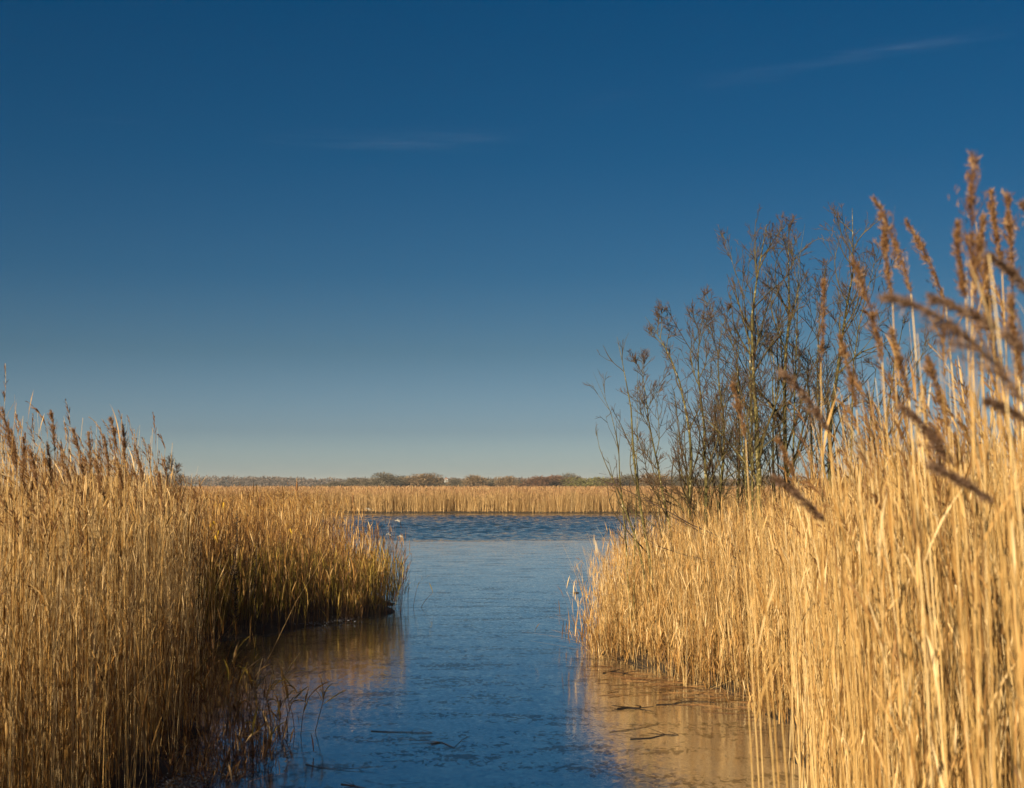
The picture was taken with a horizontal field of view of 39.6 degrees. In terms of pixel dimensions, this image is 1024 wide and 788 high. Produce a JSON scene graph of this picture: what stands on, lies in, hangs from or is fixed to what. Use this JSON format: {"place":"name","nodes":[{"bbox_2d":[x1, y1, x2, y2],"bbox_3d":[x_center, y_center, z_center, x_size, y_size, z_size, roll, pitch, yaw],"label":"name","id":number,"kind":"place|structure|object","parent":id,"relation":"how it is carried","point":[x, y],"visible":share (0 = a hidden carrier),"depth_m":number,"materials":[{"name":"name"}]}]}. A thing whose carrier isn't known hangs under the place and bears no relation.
{"place":"outdoors","nodes":[
{"label":"outdoors","id":0,"kind":"place"},
{"bbox_2d":[0,486,1007,787],"bbox_3d":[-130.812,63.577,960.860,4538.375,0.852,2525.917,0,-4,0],"label":"ground","id":1,"kind":"structure","parent":0,"point":[268,628],"depth_m":15.88,"materials":[{"name":"soil"}]},
{"bbox_2d":[0,421,22,628],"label":"reed","id":2,"kind":"object","parent":1,"relation":"on","point":[10,538],"visible":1,"depth_m":7.38,"materials":[{"name":"plant"}]},
{"bbox_2d":[5,427,19,780],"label":"reed","id":3,"kind":"object","parent":1,"relation":"on","point":[15,451],"visible":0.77,"depth_m":7.75,"materials":[{"name":"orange plant"}]},
{"bbox_2d":[0,406,33,787],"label":"reed","id":4,"kind":"object","parent":1,"relation":"on","point":[6,426],"visible":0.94,"depth_m":7.57,"materials":[{"name":"orange plant"}]},
{"bbox_2d":[13,436,28,787],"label":"reed","id":5,"kind":"object","parent":1,"relation":"on","point":[23,460],"visible":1,"depth_m":7.96,"materials":[{"name":"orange plant"}]},
{"bbox_2d":[25,449,46,782],"bbox_3d":[-2.731,1.521,8.128,0.150,2.432,0.162,1,-4,-12],"label":"reed","id":6,"kind":"object","parent":1,"relation":"on","point":[32,462],"visible":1,"depth_m":8.15,"materials":[{"name":"orange plant"}]},
{"bbox_2d":[29,409,57,787],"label":"reed","id":7,"kind":"object","parent":1,"relation":"on","point":[53,427],"visible":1,"depth_m":7.96,"materials":[{"name":"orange plant"}]},
{"bbox_2d":[41,441,62,787],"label":"reed","id":8,"kind":"object","parent":1,"relation":"on","point":[49,460],"visible":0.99,"depth_m":7.95,"materials":[{"name":"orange plant"}]},
{"bbox_2d":[35,420,82,787],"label":"reed","id":9,"kind":"object","parent":1,"relation":"on","point":[61,606],"visible":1,"depth_m":7.97,"materials":[{"name":"plant"}]},
{"bbox_2d":[57,454,95,787],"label":"reed","id":10,"kind":"object","parent":1,"relation":"on","point":[68,475],"visible":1,"depth_m":8.25,"materials":[{"name":"orange plant"}]},
{"bbox_2d":[68,427,95,787],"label":"reed","id":11,"kind":"object","parent":1,"relation":"on","point":[75,442],"visible":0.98,"depth_m":8.36,"materials":[{"name":"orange plant"}]},
{"bbox_2d":[92,459,106,787],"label":"reed","id":12,"kind":"object","parent":1,"relation":"on","point":[97,471],"visible":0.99,"depth_m":8.75,"materials":[{"name":"orange plant"}]},
{"bbox_2d":[98,434,119,787],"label":"reed","id":13,"kind":"object","parent":1,"relation":"on","point":[105,442],"visible":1,"depth_m":8.35,"materials":[{"name":"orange plant"}]},
{"bbox_2d":[97,409,121,787],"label":"reed","id":14,"kind":"object","parent":1,"relation":"on","point":[111,580],"visible":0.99,"depth_m":8.37,"materials":[{"name":"plant"}]},
{"bbox_2d":[106,415,124,772],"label":"reed","id":15,"kind":"object","parent":1,"relation":"on","point":[112,429],"visible":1,"depth_m":8.76,"materials":[{"name":"orange plant"}]},
{"bbox_2d":[106,455,126,787],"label":"reed","id":16,"kind":"object","parent":1,"relation":"on","point":[119,473],"visible":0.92,"depth_m":8.95,"materials":[{"name":"orange plant"}]},
{"bbox_2d":[119,423,138,787],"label":"reed","id":17,"kind":"object","parent":1,"relation":"on","point":[124,442],"visible":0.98,"depth_m":8.86,"materials":[{"name":"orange plant"}]},
{"bbox_2d":[132,444,146,787],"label":"reed","id":18,"kind":"object","parent":1,"relation":"on","point":[138,459],"visible":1,"depth_m":9.35,"materials":[{"name":"orange plant"}]},
{"bbox_2d":[135,431,152,780],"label":"reed","id":19,"kind":"object","parent":1,"relation":"on","point":[142,617],"visible":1,"depth_m":8.76,"materials":[{"name":"plant"}]},
{"bbox_2d":[130,443,172,787],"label":"reed","id":20,"kind":"object","parent":1,"relation":"on","point":[153,623],"visible":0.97,"depth_m":8.96,"materials":[{"name":"plant"}]},
{"bbox_2d":[151,471,165,783],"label":"reed","id":21,"kind":"object","parent":1,"relation":"on","point":[160,483],"visible":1,"depth_m":10.44,"materials":[{"name":"orange plant"}]},
{"bbox_2d":[154,479,191,785],"bbox_3d":[-2.366,1.732,9.945,0.339,2.350,0.083,-3,-4,35],"label":"reed","id":22,"kind":"object","parent":1,"relation":"on","point":[174,641],"visible":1,"depth_m":9.94,"materials":[{"name":"plant"}]},
{"bbox_2d":[152,452,195,515],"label":"bush","id":23,"kind":"object","parent":1,"relation":"on","point":[171,470],"visible":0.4,"depth_m":33.92,"materials":[{"name":"brown plant"}]},
{"bbox_2d":[195,538,201,685],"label":"reed","id":24,"kind":"object","parent":1,"relation":"on","point":[199,582],"visible":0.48,"depth_m":15.49,"materials":[{"name":"brown plant"}]},
{"bbox_2d":[228,517,241,641],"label":"reed","id":25,"kind":"object","parent":1,"relation":"on","point":[235,592],"visible":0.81,"depth_m":19.97,"materials":[{"name":"brown plant"}]},
{"bbox_2d":[14,481,475,576],"bbox_3d":[-22.422,5.301,67.037,39.519,2.385,89.990,0,-4,0],"label":"reed bed","id":26,"kind":"object","parent":1,"relation":"on","point":[278,503],"visible":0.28,"depth_m":37.06,"materials":[{"name":"beige plant"}]},
{"bbox_2d":[156,481,411,636],"bbox_3d":[-4.046,2.740,25.645,4.532,2.395,11.007,0,-4,0],"label":"reed bed","id":27,"kind":"object","parent":1,"relation":"on","point":[341,547],"visible":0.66,"depth_m":23.54,"materials":[{"name":"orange plant"}]},
{"bbox_2d":[320,481,350,486],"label":"tree","id":28,"kind":"object","parent":1,"relation":"on","point":[332,483],"visible":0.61,"depth_m":428.62,"materials":[{"name":"brown plant"}]},
{"bbox_2d":[335,478,363,486],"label":"tree","id":29,"kind":"object","parent":1,"relation":"on","point":[349,481],"visible":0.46,"depth_m":439.07,"materials":[{"name":"brown plant"}]},
{"bbox_2d":[356,471,408,486],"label":"tree","id":30,"kind":"object","parent":1,"relation":"on","point":[377,482],"visible":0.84,"depth_m":398.05,"materials":[{"name":"brown plant"}]},
{"bbox_2d":[43,474,733,486],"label":"distant wood","id":31,"kind":"object","parent":1,"relation":"on","point":[259,481],"visible":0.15,"depth_m":825.78,"materials":[{"name":"plant"}]},
{"bbox_2d":[387,476,413,486],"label":"tree","id":32,"kind":"object","parent":1,"relation":"on","point":[403,485],"visible":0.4,"depth_m":407.52,"materials":[{"name":"brown plant"}]},
{"bbox_2d":[402,472,448,486],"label":"tree","id":33,"kind":"object","parent":1,"relation":"on","point":[424,479],"visible":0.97,"depth_m":398.35,"materials":[{"name":"brown plant"}]},
{"bbox_2d":[444,478,466,486],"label":"tree","id":34,"kind":"object","parent":1,"relation":"on","point":[454,482],"visible":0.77,"depth_m":418.07,"materials":[{"name":"brown plant"}]},
{"bbox_2d":[461,474,488,486],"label":"tree","id":35,"kind":"object","parent":1,"relation":"on","point":[473,480],"visible":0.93,"depth_m":397.59,"materials":[{"name":"brown plant"}]},
{"bbox_2d":[494,476,518,486],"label":"tree","id":36,"kind":"object","parent":1,"relation":"on","point":[506,480],"visible":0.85,"depth_m":398.27,"materials":[{"name":"brown plant"}]},
{"bbox_2d":[516,475,552,486],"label":"tree","id":37,"kind":"object","parent":1,"relation":"on","point":[540,481],"visible":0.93,"depth_m":377.61,"materials":[{"name":"brown plant"}]},
{"bbox_2d":[547,474,573,486],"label":"tree","id":38,"kind":"object","parent":1,"relation":"on","point":[555,481],"visible":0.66,"depth_m":383.51,"materials":[{"name":"brown plant"}]},
{"bbox_2d":[125,484,996,512],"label":"reed bed","id":39,"kind":"object","parent":1,"relation":"on","point":[514,498],"visible":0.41,"depth_m":112.19,"materials":[{"name":"plant"}]},
{"bbox_2d":[558,476,613,486],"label":"tree","id":40,"kind":"object","parent":1,"relation":"on","point":[584,482],"visible":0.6,"depth_m":327.83,"materials":[{"name":"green plant"}]},
{"bbox_2d":[584,335,663,652],"bbox_3d":[1.466,1.255,18.149,0.996,4.129,0.733,2,-4,-31],"label":"sapling","id":41,"kind":"object","parent":1,"relation":"on","point":[634,455],"visible":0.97,"depth_m":18.14,"materials":[{"name":"brown plant"}]},
{"bbox_2d":[607,473,644,486],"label":"tree","id":42,"kind":"object","parent":1,"relation":"on","point":[626,482],"visible":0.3,"depth_m":397.58,"materials":[{"name":"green plant"}]},
{"bbox_2d":[634,472,672,485],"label":"tree","id":43,"kind":"object","parent":1,"relation":"on","point":[655,480],"visible":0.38,"depth_m":388.09,"materials":[{"name":"brown plant"}]},
{"bbox_2d":[666,474,699,487],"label":"tree","id":44,"kind":"object","parent":1,"relation":"on","point":[677,482],"visible":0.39,"depth_m":387.84,"materials":[{"name":"brown plant"}]},
{"bbox_2d":[615,298,777,620],"bbox_3d":[2.584,1.027,20.479,2.212,4.860,1.987,0,-4,0],"label":"bush","id":45,"kind":"object","parent":1,"relation":"on","point":[704,441],"visible":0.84,"depth_m":20.48,"materials":[{"name":"brown plant"}]},
{"bbox_2d":[684,206,816,608],"bbox_3d":[3.240,0.384,19.484,1.763,6.004,1.568,4,-5,-45],"label":"tree","id":46,"kind":"object","parent":1,"relation":"on","point":[758,451],"visible":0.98,"depth_m":19.54,"materials":[{"name":"brown plant"}]},
{"bbox_2d":[727,381,777,787],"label":"reed","id":47,"kind":"object","parent":1,"relation":"on","point":[738,406],"visible":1,"depth_m":4.57,"materials":[{"name":"plant"}]},
{"bbox_2d":[744,554,782,787],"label":"reed","id":48,"kind":"object","parent":1,"relation":"on","point":[763,691],"visible":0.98,"depth_m":4.16,"materials":[{"name":"plant"}]},
{"bbox_2d":[528,458,1023,731],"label":"reed bed","id":49,"kind":"object","parent":1,"relation":"on","point":[700,605],"visible":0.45,"depth_m":16.67,"materials":[{"name":"plant"}]},
{"bbox_2d":[597,473,743,583],"bbox_3d":[1.943,1.647,17.559,1.826,1.413,0.521,-1,-4,20],"label":"fallen branch","id":50,"kind":"object","parent":49,"relation":"on","point":[685,522],"visible":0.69,"depth_m":17.55,"materials":[{"name":"wood"}]},
{"bbox_2d":[775,641,803,787],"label":"reed","id":51,"kind":"object","parent":1,"relation":"on","point":[783,730],"visible":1,"depth_m":3.27,"materials":[{"name":"plant"}]},
{"bbox_2d":[706,213,873,520],"bbox_3d":[3.938,0.408,20.240,2.090,6.081,2.353,-2,-4,25],"label":"tree","id":52,"kind":"object","parent":1,"relation":"on","point":[784,441],"visible":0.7,"depth_m":20.38,"materials":[{"name":"brown plant"}]},
{"bbox_2d":[773,436,838,787],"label":"reed","id":53,"kind":"object","parent":1,"relation":"on","point":[784,456],"visible":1,"depth_m":4.17,"materials":[{"name":"plant"}]},
{"bbox_2d":[775,362,863,787],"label":"reed","id":54,"kind":"object","parent":1,"relation":"on","point":[813,410],"visible":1,"depth_m":2.98,"materials":[{"name":"plant"}]},
{"bbox_2d":[815,276,838,787],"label":"reed","id":55,"kind":"object","parent":1,"relation":"on","point":[823,284],"visible":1,"depth_m":4.39,"materials":[{"name":"plant"}]},
{"bbox_2d":[760,200,905,498],"bbox_3d":[4.821,0.293,21.022,1.939,6.374,2.126,-2,-4,34],"label":"tree","id":56,"kind":"object","parent":1,"relation":"on","point":[844,333],"visible":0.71,"depth_m":20.87,"materials":[{"name":"brown plant"}]},
{"bbox_2d":[769,472,917,787],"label":"reed","id":57,"kind":"object","parent":1,"relation":"on","point":[794,491],"visible":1,"depth_m":2.77,"materials":[{"name":"plant"}]},
{"bbox_2d":[836,333,895,787],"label":"reed","id":58,"kind":"object","parent":1,"relation":"on","point":[843,353],"visible":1,"depth_m":3.58,"materials":[{"name":"plant"}]},
{"bbox_2d":[739,222,1023,787],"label":"reed bed","id":59,"kind":"object","parent":1,"relation":"on","point":[888,751],"visible":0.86,"depth_m":4.54,"materials":[{"name":"plant"}]},
{"bbox_2d":[847,254,917,787],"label":"reed","id":60,"kind":"object","parent":1,"relation":"on","point":[865,297],"visible":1,"depth_m":3.09,"materials":[{"name":"plant"}]},
{"bbox_2d":[872,224,924,787],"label":"reed","id":61,"kind":"object","parent":1,"relation":"on","point":[885,241],"visible":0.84,"depth_m":3.39,"materials":[{"name":"plant"}]},
{"bbox_2d":[886,324,931,787],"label":"reed","id":62,"kind":"object","parent":1,"relation":"on","point":[901,366],"visible":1,"depth_m":3.08,"materials":[{"name":"plant"}]},
{"bbox_2d":[869,195,984,787],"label":"reed","id":63,"kind":"object","parent":1,"relation":"on","point":[894,242],"visible":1,"depth_m":3.20,"materials":[{"name":"plant"}]},
{"bbox_2d":[920,353,970,787],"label":"reed","id":64,"kind":"object","parent":1,"relation":"on","point":[930,369],"visible":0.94,"depth_m":2.98,"materials":[{"name":"plant"}]},
{"bbox_2d":[873,289,1023,706],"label":"reed","id":65,"kind":"object","parent":1,"relation":"on","point":[904,303],"visible":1,"depth_m":1.73,"materials":[{"name":"plant"}]},
{"bbox_2d":[893,401,1023,787],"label":"reed","id":66,"kind":"object","parent":1,"relation":"on","point":[926,431],"visible":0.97,"depth_m":2.68,"materials":[{"name":"plant"}]},
{"bbox_2d":[929,219,987,787],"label":"reed","id":67,"kind":"object","parent":1,"relation":"on","point":[958,257],"visible":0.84,"depth_m":2.69,"materials":[{"name":"plant"}]},
{"bbox_2d":[900,217,1017,787],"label":"reed","id":68,"kind":"object","parent":1,"relation":"on","point":[920,245],"visible":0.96,"depth_m":3.50,"materials":[{"name":"plant"}]},
{"bbox_2d":[941,211,989,787],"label":"reed","id":69,"kind":"object","parent":1,"relation":"on","point":[982,230],"visible":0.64,"depth_m":2.64,"materials":[{"name":"plant"}]},
{"bbox_2d":[946,149,995,787],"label":"reed","id":70,"kind":"object","parent":1,"relation":"on","point":[971,199],"visible":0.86,"depth_m":2.49,"materials":[{"name":"plant"}]},
{"bbox_2d":[923,456,1022,720],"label":"reed","id":71,"kind":"object","parent":1,"relation":"on","point":[955,478],"visible":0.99,"depth_m":2.27,"materials":[{"name":"plant"}]},
{"bbox_2d":[923,292,1023,531],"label":"reed","id":72,"kind":"object","parent":1,"relation":"on","point":[933,299],"visible":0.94,"depth_m":1.98,"materials":[{"name":"plant"}]},
{"bbox_2d":[969,256,1016,787],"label":"reed","id":73,"kind":"object","parent":1,"relation":"on","point":[985,272],"visible":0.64,"depth_m":2.79,"materials":[{"name":"plant"}]},
{"bbox_2d":[978,247,1023,333],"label":"reed","id":74,"kind":"object","parent":1,"relation":"on","point":[1010,270],"visible":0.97,"depth_m":2.08,"materials":[{"name":"plant"}]},
{"bbox_2d":[981,395,1023,427],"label":"reed","id":75,"kind":"object","parent":1,"relation":"on","point":[996,404],"visible":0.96,"depth_m":2.17,"materials":[{"name":"plant"}]},
{"bbox_2d":[983,186,1023,683],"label":"reed","id":76,"kind":"object","parent":1,"relation":"on","point":[1008,222],"visible":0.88,"depth_m":2.89,"materials":[{"name":"plant"}]},
{"bbox_2d":[986,187,1023,784],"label":"reed","id":77,"kind":"object","parent":1,"relation":"on","point":[991,207],"visible":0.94,"depth_m":3.20,"materials":[{"name":"plant"}]},
{"bbox_2d":[995,286,1023,608],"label":"reed","id":78,"kind":"object","parent":1,"relation":"on","point":[1017,358],"visible":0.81,"depth_m":2.38,"materials":[{"name":"plant"}]},
{"bbox_2d":[0,0,1023,485],"label":"sky","id":79,"kind":"structure","parent":0,"point":[342,239],"materials":[{"name":"blue"}]},
{"bbox_2d":[315,513,789,541],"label":"water","id":80,"kind":"structure","parent":0,"point":[458,527],"depth_m":75.95,"materials":[{"name":"teal liquid"}]},
{"bbox_2d":[158,541,819,787],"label":"ice sheet","id":81,"kind":"object","parent":80,"relation":"on","point":[458,656],"visible":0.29,"depth_m":14.44,"materials":[{"name":"ice"}]},
{"bbox_2d":[76,431,94,749],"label":"reed","id":82,"kind":"object","parent":81,"relation":"on","point":[89,454],"visible":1,"depth_m":8.55,"materials":[{"name":"orange plant"}]},
{"bbox_2d":[0,363,254,787],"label":"reed bed","id":83,"kind":"object","parent":81,"relation":"on","point":[69,677],"visible":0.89,"depth_m":10.41,"materials":[{"name":"beige plant"}]},
{"bbox_2d":[1,461,279,637],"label":"reed bed","id":84,"kind":"object","parent":81,"relation":"on","point":[222,529],"visible":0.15,"depth_m":21.82,"materials":[{"name":"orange plant"}]},
{"bbox_2d":[153,746,296,787],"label":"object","id":85,"kind":"object","parent":81,"relation":"on","point":[182,779],"visible":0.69,"depth_m":10.71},
{"bbox_2d":[212,660,237,749],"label":"broken reed","id":86,"kind":"object","parent":81,"relation":"on","point":[229,685],"visible":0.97,"depth_m":11.83,"materials":[{"name":"orange plant"}]},
{"bbox_2d":[218,636,249,724],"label":"broken reed","id":87,"kind":"object","parent":81,"relation":"on","point":[231,665],"visible":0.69,"depth_m":13.11,"materials":[{"name":"orange plant"}]},
{"bbox_2d":[143,659,325,787],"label":"clump","id":88,"kind":"object","parent":81,"relation":"on","point":[221,746],"visible":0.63,"depth_m":11.60,"materials":[{"name":"plant"}]},
{"bbox_2d":[229,655,247,729],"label":"broken reed","id":89,"kind":"object","parent":81,"relation":"on","point":[236,699],"visible":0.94,"depth_m":11.91,"materials":[{"name":"orange plant"}]},
{"bbox_2d":[231,657,261,718],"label":"broken reed","id":90,"kind":"object","parent":81,"relation":"on","point":[245,683],"visible":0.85,"depth_m":13.27,"materials":[{"name":"orange plant"}]},
{"bbox_2d":[233,707,266,764],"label":"broken reed","id":91,"kind":"object","parent":81,"relation":"on","point":[253,732],"visible":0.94,"depth_m":11.14,"materials":[{"name":"orange plant"}]},
{"bbox_2d":[236,664,270,730],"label":"broken reed","id":92,"kind":"object","parent":81,"relation":"on","point":[250,677],"visible":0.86,"depth_m":12.55,"materials":[{"name":"orange plant"}]},
{"bbox_2d":[253,546,257,635],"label":"reed","id":93,"kind":"object","parent":81,"relation":"on","point":[255,607],"visible":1,"depth_m":20.75,"materials":[{"name":"brown plant"}]},
{"bbox_2d":[248,658,272,738],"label":"broken reed","id":94,"kind":"object","parent":81,"relation":"on","point":[256,688],"visible":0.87,"depth_m":12.15,"materials":[{"name":"orange plant"}]},
{"bbox_2d":[252,677,288,730],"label":"broken reed","id":95,"kind":"object","parent":81,"relation":"on","point":[269,688],"visible":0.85,"depth_m":12.30,"materials":[{"name":"orange plant"}]},
{"bbox_2d":[265,688,293,752],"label":"broken reed","id":96,"kind":"object","parent":81,"relation":"on","point":[271,711],"visible":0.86,"depth_m":11.66,"materials":[{"name":"orange plant"}]},
{"bbox_2d":[251,546,326,688],"bbox_3d":[-2.212,2.295,14.178,0.599,1.624,2.112,1,-4,-16],"label":"reed","id":97,"kind":"object","parent":81,"relation":"on","point":[292,609],"visible":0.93,"depth_m":13.37,"materials":[{"name":"plant"}]},
{"bbox_2d":[280,665,304,733],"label":"broken reed","id":98,"kind":"object","parent":81,"relation":"on","point":[286,690],"visible":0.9,"depth_m":12.62,"materials":[{"name":"orange plant"}]},
{"bbox_2d":[173,530,427,633],"bbox_3d":[-3.884,3.066,24.436,4.552,1.442,9.291,0,-4,6],"label":"sedge","id":99,"kind":"object","parent":81,"relation":"on","point":[260,598],"visible":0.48,"depth_m":23.42,"materials":[{"name":"plant"}]},
{"bbox_2d":[309,677,346,731],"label":"broken reed","id":100,"kind":"object","parent":81,"relation":"on","point":[323,693],"visible":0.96,"depth_m":12.71,"materials":[{"name":"orange plant"}]},
{"bbox_2d":[583,663,774,732],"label":"reed litter","id":101,"kind":"object","parent":81,"relation":"on","point":[686,687],"visible":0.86,"depth_m":15.28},
{"bbox_2d":[633,487,850,573],"bbox_3d":[14.339,3.974,45.435,8.778,2.293,50.874,-1,-4,22],"label":"reed bed","id":102,"kind":"object","parent":81,"relation":"on","point":[715,517],"visible":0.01,"depth_m":25.21,"materials":[{"name":"plant"}]},
{"bbox_2d":[682,332,843,587],"bbox_3d":[3.912,1.275,21.949,2.670,4.619,1.860,0,-4,0],"label":"bush","id":103,"kind":"object","parent":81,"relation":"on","point":[738,494],"visible":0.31,"depth_m":21.98,"materials":[{"name":"brown plant"}]},
{"bbox_2d":[746,486,779,787],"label":"reed","id":104,"kind":"object","parent":81,"relation":"on","point":[764,605],"visible":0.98,"depth_m":3.67,"materials":[{"name":"plant"}]},
{"bbox_2d":[764,661,774,787],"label":"reed","id":105,"kind":"object","parent":81,"relation":"on","point":[769,726],"visible":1,"depth_m":3.56,"materials":[{"name":"plant"}]},
{"bbox_2d":[813,307,956,492],"bbox_3d":[5.898,1.074,22.006,2.130,5.035,2.004,-2,-4,28],"label":"bush","id":106,"kind":"object","parent":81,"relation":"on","point":[904,322],"visible":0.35,"depth_m":22.06,"materials":[{"name":"brown plant"}]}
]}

